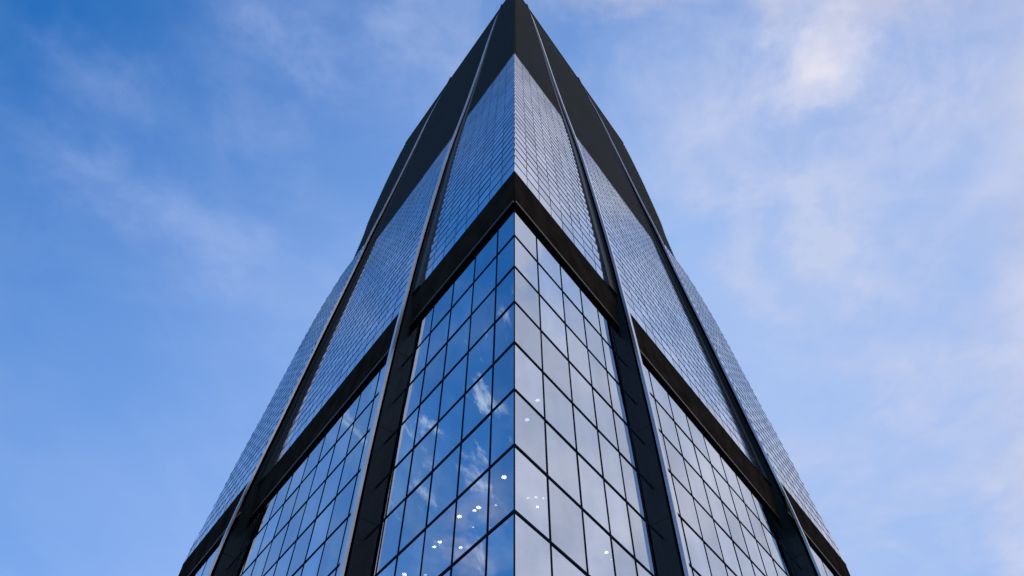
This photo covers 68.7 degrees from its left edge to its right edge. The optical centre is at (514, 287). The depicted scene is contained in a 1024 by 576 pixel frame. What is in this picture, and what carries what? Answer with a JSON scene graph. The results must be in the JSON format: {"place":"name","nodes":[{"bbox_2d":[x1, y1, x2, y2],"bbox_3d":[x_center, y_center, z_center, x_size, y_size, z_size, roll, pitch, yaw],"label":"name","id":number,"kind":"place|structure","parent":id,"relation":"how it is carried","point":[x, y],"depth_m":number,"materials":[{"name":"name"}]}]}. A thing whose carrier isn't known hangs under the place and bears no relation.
{"place":"outdoors","nodes":[
{"label":"outdoors","id":0,"kind":"place"},
{"bbox_2d":[0,0,1023,575],"label":"sky","id":1,"kind":"structure","parent":0,"point":[186,186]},
{"bbox_2d":[178,0,849,575],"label":"skyscraper","id":2,"kind":"structure","parent":0,"point":[514,356],"depth_m":72.70,"materials":[{"name":"blue glass"}]},
{"bbox_2d":[279,503,305,557],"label":"window pane","id":3,"kind":"structure","parent":2,"relation":"in","point":[294,524],"depth_m":72.90,"materials":[{"name":"blue glass"}]},
{"bbox_2d":[287,521,314,575],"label":"window pane","id":4,"kind":"structure","parent":2,"relation":"in","point":[298,557],"depth_m":67.37,"materials":[{"name":"blue glass"}]},
{"bbox_2d":[227,370,380,575],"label":"window frame","id":5,"kind":"structure","parent":2,"relation":"in","point":[358,471],"depth_m":72.01,"materials":[{"name":"black metal"}]},
{"bbox_2d":[297,482,324,537],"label":"window pane","id":6,"kind":"structure","parent":2,"relation":"in","point":[312,505],"depth_m":71.12,"materials":[{"name":"blue glass"}]},
{"bbox_2d":[305,499,334,560],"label":"window pane","id":7,"kind":"structure","parent":2,"relation":"in","point":[321,525],"depth_m":65.53,"materials":[{"name":"blue glass"}]},
{"bbox_2d":[317,459,344,515],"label":"window pane","id":8,"kind":"structure","parent":2,"relation":"in","point":[332,482],"depth_m":69.32,"materials":[{"name":"blue glass"}]},
{"bbox_2d":[317,519,346,575],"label":"window pane","id":9,"kind":"structure","parent":2,"relation":"in","point":[331,551],"depth_m":60.08,"materials":[{"name":"blue glass"}]},
{"bbox_2d":[327,424,352,476],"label":"window pane","id":10,"kind":"structure","parent":2,"relation":"in","point":[340,450],"depth_m":73.08,"materials":[{"name":"blue glass"}]},
{"bbox_2d":[327,475,356,536],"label":"window pane","id":11,"kind":"structure","parent":2,"relation":"in","point":[341,507],"depth_m":63.74,"materials":[{"name":"blue glass"}]},
{"bbox_2d":[338,515,350,563],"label":"window pane","id":12,"kind":"structure","parent":2,"relation":"in","point":[350,515],"depth_m":58.97,"materials":[{"name":"blue glass"}]},
{"bbox_2d":[337,436,364,493],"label":"window pane","id":13,"kind":"structure","parent":2,"relation":"in","point":[351,464],"depth_m":67.52,"materials":[{"name":"blue glass"}]},
{"bbox_2d":[349,471,360,513],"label":"window pane","id":14,"kind":"structure","parent":2,"relation":"in","point":[355,489],"depth_m":62.72,"materials":[{"name":"blue glass"}]},
{"bbox_2d":[347,401,372,453],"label":"window pane","id":15,"kind":"structure","parent":2,"relation":"in","point":[359,430],"depth_m":71.31,"materials":[{"name":"blue glass"}]},
{"bbox_2d":[359,431,369,469],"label":"window pane","id":16,"kind":"structure","parent":2,"relation":"in","point":[367,435],"depth_m":66.53,"materials":[{"name":"blue glass"}]},
{"bbox_2d":[359,521,383,575],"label":"window pane","id":17,"kind":"structure","parent":2,"relation":"in","point":[372,543],"depth_m":52.89,"materials":[{"name":"black glass"}]},
{"bbox_2d":[367,394,378,430],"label":"window pane","id":18,"kind":"structure","parent":2,"relation":"in","point":[375,400],"depth_m":70.31,"materials":[{"name":"blue glass"}]},
{"bbox_2d":[367,471,392,534],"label":"window pane","id":19,"kind":"structure","parent":2,"relation":"in","point":[380,500],"depth_m":56.38,"materials":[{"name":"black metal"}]},
{"bbox_2d":[376,428,399,485],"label":"wall panel","id":20,"kind":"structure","parent":2,"relation":"in","point":[387,462],"depth_m":60.14,"materials":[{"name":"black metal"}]},
{"bbox_2d":[376,500,404,572],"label":"window pane","id":21,"kind":"structure","parent":2,"relation":"in","point":[392,527],"depth_m":51.29,"materials":[{"name":"blue glass"}]},
{"bbox_2d":[386,389,406,439],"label":"window pane","id":22,"kind":"structure","parent":2,"relation":"in","point":[397,410],"depth_m":63.88,"materials":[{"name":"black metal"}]},
{"bbox_2d":[386,451,411,515],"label":"window pane","id":23,"kind":"structure","parent":2,"relation":"in","point":[397,492],"depth_m":55.06,"materials":[{"name":"blue glass"}]},
{"bbox_2d":[394,407,418,466],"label":"window pane","id":24,"kind":"structure","parent":2,"relation":"in","point":[406,439],"depth_m":58.85,"materials":[{"name":"blue glass"}]},
{"bbox_2d":[395,531,424,575],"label":"window pane","id":25,"kind":"structure","parent":2,"relation":"in","point":[409,561],"depth_m":46.87,"materials":[{"name":"blue glass"}]},
{"bbox_2d":[402,370,423,422],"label":"window pane","id":26,"kind":"structure","parent":2,"relation":"in","point":[414,390],"depth_m":62.66,"materials":[{"name":"blue glass"}]},
{"bbox_2d":[399,474,430,550],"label":"window pane","id":27,"kind":"structure","parent":2,"relation":"in","point":[415,513],"depth_m":49.86,"materials":[{"name":"blue glass"}]},
{"bbox_2d":[407,425,436,494],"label":"window pane","id":28,"kind":"structure","parent":2,"relation":"in","point":[422,460],"depth_m":53.62,"materials":[{"name":"blue glass"}]},
{"bbox_2d":[414,382,441,445],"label":"window pane","id":29,"kind":"structure","parent":2,"relation":"in","point":[429,409],"depth_m":57.43,"materials":[{"name":"blue glass"}]},
{"bbox_2d":[420,345,445,402],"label":"window pane","id":30,"kind":"structure","parent":2,"relation":"in","point":[433,375],"depth_m":61.19,"materials":[{"name":"blue glass"}]},
{"bbox_2d":[426,311,449,363],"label":"window pane","id":31,"kind":"structure","parent":2,"relation":"in","point":[438,337],"depth_m":64.98,"materials":[{"name":"blue glass"}]},
{"bbox_2d":[421,501,455,575],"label":"window pane","id":32,"kind":"structure","parent":2,"relation":"in","point":[437,552],"depth_m":44.57,"materials":[{"name":"blue glass"}]},
{"bbox_2d":[365,231,515,575],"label":"window frame","id":33,"kind":"structure","parent":2,"relation":"in","point":[493,362],"depth_m":52.49,"materials":[{"name":"black metal"}]},
{"bbox_2d":[427,445,459,524],"bbox_3d":[-4.539,12.660,48.284,0.001,4.520,3.440,31,-60,-20],"label":"window pane","id":34,"kind":"structure","parent":2,"relation":"in","point":[444,478],"depth_m":48.24,"materials":[{"name":"blue glass"}]},
{"bbox_2d":[433,396,463,468],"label":"window pane","id":35,"kind":"structure","parent":2,"relation":"in","point":[449,427],"depth_m":51.99,"materials":[{"name":"blue glass"}]},
{"bbox_2d":[439,355,466,418],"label":"window pane","id":36,"kind":"structure","parent":2,"relation":"in","point":[453,388],"depth_m":55.80,"materials":[{"name":"blue glass"}]},
{"bbox_2d":[444,318,469,376],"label":"window pane","id":37,"kind":"structure","parent":2,"relation":"in","point":[457,346],"depth_m":59.60,"materials":[{"name":"blue glass"}]},
{"bbox_2d":[448,285,472,338],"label":"window pane","id":38,"kind":"structure","parent":2,"relation":"in","point":[461,310],"depth_m":63.38,"materials":[{"name":"blue glass"}]},
{"bbox_2d":[452,259,474,305],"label":"window pane","id":39,"kind":"structure","parent":2,"relation":"in","point":[465,280],"depth_m":66.97,"materials":[{"name":"blue glass"}]},
{"bbox_2d":[451,537,485,575],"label":"window pane","id":40,"kind":"structure","parent":2,"relation":"in","point":[473,563],"depth_m":40.11,"materials":[{"name":"blue glass"}]},
{"bbox_2d":[452,471,487,562],"bbox_3d":[-2.479,13.033,42.895,0.001,4.520,3.390,31,-60,-20],"label":"window pane","id":41,"kind":"structure","parent":2,"relation":"in","point":[471,511],"depth_m":42.81,"materials":[{"name":"blue glass"}]},
{"bbox_2d":[458,414,490,495],"bbox_3d":[-2.473,10.376,46.674,0.005,4.520,3.390,31,-60,-20],"label":"window pane","id":42,"kind":"structure","parent":2,"relation":"in","point":[474,460],"depth_m":46.62,"materials":[{"name":"blue glass"}]},
{"bbox_2d":[462,367,491,438],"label":"window pane","id":43,"kind":"structure","parent":2,"relation":"in","point":[478,399],"depth_m":50.42,"materials":[{"name":"blue glass"}]},
{"bbox_2d":[466,325,493,390],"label":"window pane","id":44,"kind":"structure","parent":2,"relation":"in","point":[480,357],"depth_m":54.20,"materials":[{"name":"blue glass"}]},
{"bbox_2d":[469,289,494,348],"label":"window pane","id":45,"kind":"structure","parent":2,"relation":"in","point":[482,318],"depth_m":57.98,"materials":[{"name":"blue glass"}]},
{"bbox_2d":[472,258,495,311],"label":"window pane","id":46,"kind":"structure","parent":2,"relation":"in","point":[485,283],"depth_m":61.76,"materials":[{"name":"blue glass"}]},
{"bbox_2d":[474,233,496,279],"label":"window pane","id":47,"kind":"structure","parent":2,"relation":"in","point":[488,252],"depth_m":65.34,"materials":[{"name":"blue glass"}]},
{"bbox_2d":[486,513,513,575],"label":"window pane","id":48,"kind":"structure","parent":2,"relation":"in","point":[500,541],"depth_m":38.27,"materials":[{"name":"blue glass"}]},
{"bbox_2d":[488,447,513,530],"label":"window pane","id":49,"kind":"structure","parent":2,"relation":"in","point":[501,489],"depth_m":41.42,"materials":[{"name":"blue glass"}]},
{"bbox_2d":[490,391,513,464],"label":"window pane","id":50,"kind":"structure","parent":2,"relation":"in","point":[502,430],"depth_m":45.23,"materials":[{"name":"blue glass"}]},
{"bbox_2d":[492,344,513,408],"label":"window pane","id":51,"kind":"structure","parent":2,"relation":"in","point":[503,374],"depth_m":49.02,"materials":[{"name":"blue glass"}]},
{"bbox_2d":[494,303,513,360],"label":"window pane","id":52,"kind":"structure","parent":2,"relation":"in","point":[504,327],"depth_m":52.80,"materials":[{"name":"blue glass"}]},
{"bbox_2d":[495,268,513,320],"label":"window pane","id":53,"kind":"structure","parent":2,"relation":"in","point":[505,290],"depth_m":56.60,"materials":[{"name":"blue glass"}]},
{"bbox_2d":[496,237,513,284],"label":"window pane","id":54,"kind":"structure","parent":2,"relation":"in","point":[505,259],"depth_m":60.41,"materials":[{"name":"blue glass"}]},
{"bbox_2d":[195,212,833,575],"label":"window panes","id":55,"kind":"structure","parent":2,"relation":"in","point":[310,568],"depth_m":75.87,"materials":[{"name":"blue glass"}]},
{"bbox_2d":[515,213,536,259],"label":"window pane","id":56,"kind":"structure","parent":2,"relation":"in","point":[523,233],"depth_m":64.16,"materials":[{"name":"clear glass"}]},
{"bbox_2d":[515,237,538,291],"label":"window pane","id":57,"kind":"structure","parent":2,"relation":"in","point":[527,265],"depth_m":60.59,"materials":[{"name":"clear glass"}]},
{"bbox_2d":[515,268,539,326],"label":"window pane","id":58,"kind":"structure","parent":2,"relation":"in","point":[526,296],"depth_m":56.80,"materials":[{"name":"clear glass"}]},
{"bbox_2d":[515,303,541,368],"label":"window pane","id":59,"kind":"structure","parent":2,"relation":"in","point":[527,335],"depth_m":52.99,"materials":[{"name":"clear glass"}]},
{"bbox_2d":[515,344,543,416],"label":"window pane","id":60,"kind":"structure","parent":2,"relation":"in","point":[528,377],"depth_m":49.23,"materials":[{"name":"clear glass"}]},
{"bbox_2d":[515,391,546,472],"bbox_3d":[0.980,8.712,45.502,0.003,4.520,3.240,-31,-60,20],"label":"window pane","id":61,"kind":"structure","parent":2,"relation":"in","point":[529,425],"depth_m":45.43,"materials":[{"name":"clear glass"}]},
{"bbox_2d":[515,447,549,538],"bbox_3d":[0.975,11.375,41.727,0.003,4.520,3.240,-31,-60,20],"label":"window pane","id":62,"kind":"structure","parent":2,"relation":"in","point":[531,493],"depth_m":41.64,"materials":[{"name":"grey glass"}]},
{"bbox_2d":[515,513,551,575],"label":"window pane","id":63,"kind":"structure","parent":2,"relation":"in","point":[532,551],"depth_m":38.51,"materials":[{"name":"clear glass"}]},
{"bbox_2d":[537,239,561,288],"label":"window pane","id":64,"kind":"structure","parent":2,"relation":"in","point":[545,258],"depth_m":65.79,"materials":[{"name":"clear glass"}]},
{"bbox_2d":[538,264,564,320],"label":"window pane","id":65,"kind":"structure","parent":2,"relation":"in","point":[549,290],"depth_m":62.21,"materials":[{"name":"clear glass"}]},
{"bbox_2d":[540,296,567,357],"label":"window pane","id":66,"kind":"structure","parent":2,"relation":"in","point":[552,325],"depth_m":58.42,"materials":[{"name":"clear glass"}]},
{"bbox_2d":[542,333,571,400],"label":"window pane","id":67,"kind":"structure","parent":2,"relation":"in","point":[555,365],"depth_m":54.64,"materials":[{"name":"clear glass"}]},
{"bbox_2d":[544,375,575,448],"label":"window pane","id":68,"kind":"structure","parent":2,"relation":"in","point":[558,409],"depth_m":50.83,"materials":[{"name":"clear glass"}]},
{"bbox_2d":[546,422,580,504],"bbox_3d":[3.052,11.018,47.126,0.004,4.520,3.640,-31,-60,20],"label":"window pane","id":69,"kind":"structure","parent":2,"relation":"in","point":[562,459],"depth_m":47.05,"materials":[{"name":"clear glass"}]},
{"bbox_2d":[549,479,586,571],"bbox_3d":[3.055,13.676,43.348,0.002,4.520,3.640,-31,-60,20],"label":"window pane","id":70,"kind":"structure","parent":2,"relation":"in","point":[567,533],"depth_m":43.27,"materials":[{"name":"grey glass"}]},
{"bbox_2d":[552,546,586,575],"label":"window pane","id":71,"kind":"structure","parent":2,"relation":"in","point":[562,566],"depth_m":40.57,"materials":[{"name":"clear glass"}]},
{"bbox_2d":[563,293,586,345],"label":"window pane","id":72,"kind":"structure","parent":2,"relation":"in","point":[574,319],"depth_m":63.84,"materials":[{"name":"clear glass"}]},
{"bbox_2d":[566,326,590,382],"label":"window pane","id":73,"kind":"structure","parent":2,"relation":"in","point":[578,353],"depth_m":60.05,"materials":[{"name":"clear glass"}]},
{"bbox_2d":[570,364,596,426],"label":"window pane","id":74,"kind":"structure","parent":2,"relation":"in","point":[582,393],"depth_m":56.26,"materials":[{"name":"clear glass"}]},
{"bbox_2d":[573,405,602,475],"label":"window pane","id":75,"kind":"structure","parent":2,"relation":"in","point":[586,433],"depth_m":52.48,"materials":[{"name":"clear glass"}]},
{"bbox_2d":[515,235,662,575],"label":"window frame","id":76,"kind":"structure","parent":2,"relation":"in","point":[569,362],"depth_m":52.77,"materials":[{"name":"black metal"}]},
{"bbox_2d":[578,454,609,532],"bbox_3d":[5.133,13.318,48.747,0.001,4.520,3.240,-31,-60,20],"label":"window pane","id":77,"kind":"structure","parent":2,"relation":"in","point":[592,484],"depth_m":48.70,"materials":[{"name":"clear glass"}]},
{"bbox_2d":[584,317,605,367],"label":"window pane","id":78,"kind":"structure","parent":2,"relation":"in","point":[594,340],"depth_m":65.30,"materials":[{"name":"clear glass"}]},
{"bbox_2d":[583,511,614,575],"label":"window pane","id":79,"kind":"structure","parent":2,"relation":"in","point":[598,543],"depth_m":45.21,"materials":[{"name":"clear glass"}]},
{"bbox_2d":[588,350,611,405],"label":"window pane","id":80,"kind":"structure","parent":2,"relation":"in","point":[598,373],"depth_m":61.53,"materials":[{"name":"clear glass"}]},
{"bbox_2d":[593,389,617,448],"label":"window pane","id":81,"kind":"structure","parent":2,"relation":"in","point":[605,420],"depth_m":57.74,"materials":[{"name":"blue glass"}]},
{"bbox_2d":[598,431,625,498],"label":"window pane","id":82,"kind":"structure","parent":2,"relation":"in","point":[612,471],"depth_m":53.95,"materials":[{"name":"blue glass"}]},
{"bbox_2d":[608,373,628,424],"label":"window pane","id":83,"kind":"structure","parent":2,"relation":"in","point":[617,395],"depth_m":62.85,"materials":[{"name":"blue glass"}]},
{"bbox_2d":[605,482,633,554],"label":"window pane","id":84,"kind":"structure","parent":2,"relation":"in","point":[617,507],"depth_m":50.15,"materials":[{"name":"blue glass"}]},
{"bbox_2d":[612,539,636,575],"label":"window pane","id":85,"kind":"structure","parent":2,"relation":"in","point":[625,565],"depth_m":47.38,"materials":[{"name":"blue glass"}]},
{"bbox_2d":[614,412,636,468],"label":"window pane","id":86,"kind":"structure","parent":2,"relation":"in","point":[623,431],"depth_m":59.07,"materials":[{"name":"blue glass"}]},
{"bbox_2d":[620,455,644,517],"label":"window pane","id":87,"kind":"structure","parent":2,"relation":"in","point":[633,494],"depth_m":55.28,"materials":[{"name":"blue glass"}]},
{"bbox_2d":[624,391,642,439],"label":"window pane","id":88,"kind":"structure","parent":2,"relation":"in","point":[631,407],"depth_m":63.94,"materials":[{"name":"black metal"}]},
{"bbox_2d":[628,505,654,574],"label":"window pane","id":89,"kind":"structure","parent":2,"relation":"in","point":[641,544],"depth_m":51.49,"materials":[{"name":"blue glass"}]},
{"bbox_2d":[631,430,651,484],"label":"panel","id":90,"kind":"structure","parent":2,"relation":"in","point":[641,459],"depth_m":60.21,"materials":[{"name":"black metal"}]},
{"bbox_2d":[639,475,661,534],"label":"window pane","id":91,"kind":"structure","parent":2,"relation":"in","point":[650,507],"depth_m":56.47,"materials":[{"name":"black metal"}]},
{"bbox_2d":[650,394,660,429],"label":"window pane","id":92,"kind":"structure","parent":2,"relation":"in","point":[653,400],"depth_m":70.39,"materials":[{"name":"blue glass"}]},
{"bbox_2d":[647,524,669,575],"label":"window pane","id":93,"kind":"structure","parent":2,"relation":"in","point":[657,544],"depth_m":52.99,"materials":[{"name":"black glass"}]},
{"bbox_2d":[659,431,669,469],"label":"window pane","id":94,"kind":"structure","parent":2,"relation":"in","point":[661,435],"depth_m":66.50,"materials":[{"name":"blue glass"}]},
{"bbox_2d":[656,401,681,453],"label":"window pane","id":95,"kind":"structure","parent":2,"relation":"in","point":[667,424],"depth_m":71.33,"materials":[{"name":"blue glass"}]},
{"bbox_2d":[668,471,679,513],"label":"window pane","id":96,"kind":"structure","parent":2,"relation":"in","point":[670,476],"depth_m":62.76,"materials":[{"name":"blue glass"}]},
{"bbox_2d":[663,435,691,493],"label":"window pane","id":97,"kind":"structure","parent":2,"relation":"in","point":[676,461],"depth_m":67.52,"materials":[{"name":"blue glass"}]},
{"bbox_2d":[678,516,690,563],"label":"window pane","id":98,"kind":"structure","parent":2,"relation":"in","point":[678,516],"depth_m":58.97,"materials":[{"name":"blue glass"}]},
{"bbox_2d":[672,475,701,537],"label":"window pane","id":99,"kind":"structure","parent":2,"relation":"in","point":[685,501],"depth_m":63.74,"materials":[{"name":"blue glass"}]},
{"bbox_2d":[682,520,710,575],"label":"window pane","id":100,"kind":"structure","parent":2,"relation":"in","point":[697,552],"depth_m":60.11,"materials":[{"name":"blue glass"}]},
{"bbox_2d":[684,459,711,515],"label":"window pane","id":101,"kind":"structure","parent":2,"relation":"in","point":[696,482],"depth_m":69.32,"materials":[{"name":"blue glass"}]},
{"bbox_2d":[694,499,723,560],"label":"window pane","id":102,"kind":"structure","parent":2,"relation":"in","point":[707,525],"depth_m":65.52,"materials":[{"name":"blue glass"}]},
{"bbox_2d":[704,482,730,536],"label":"window pane","id":103,"kind":"structure","parent":2,"relation":"in","point":[715,503],"depth_m":71.10,"materials":[{"name":"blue glass"}]},
{"bbox_2d":[648,370,801,575],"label":"window frame","id":104,"kind":"structure","parent":2,"relation":"in","point":[661,431],"depth_m":72.05,"materials":[{"name":"black metal"}]},
{"bbox_2d":[714,521,741,575],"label":"window pane","id":105,"kind":"structure","parent":2,"relation":"in","point":[730,558],"depth_m":67.37,"materials":[{"name":"blue glass"}]},
{"bbox_2d":[722,502,749,557],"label":"window pane","id":106,"kind":"structure","parent":2,"relation":"in","point":[734,525],"depth_m":72.90,"materials":[{"name":"grey glass"}]}
]}

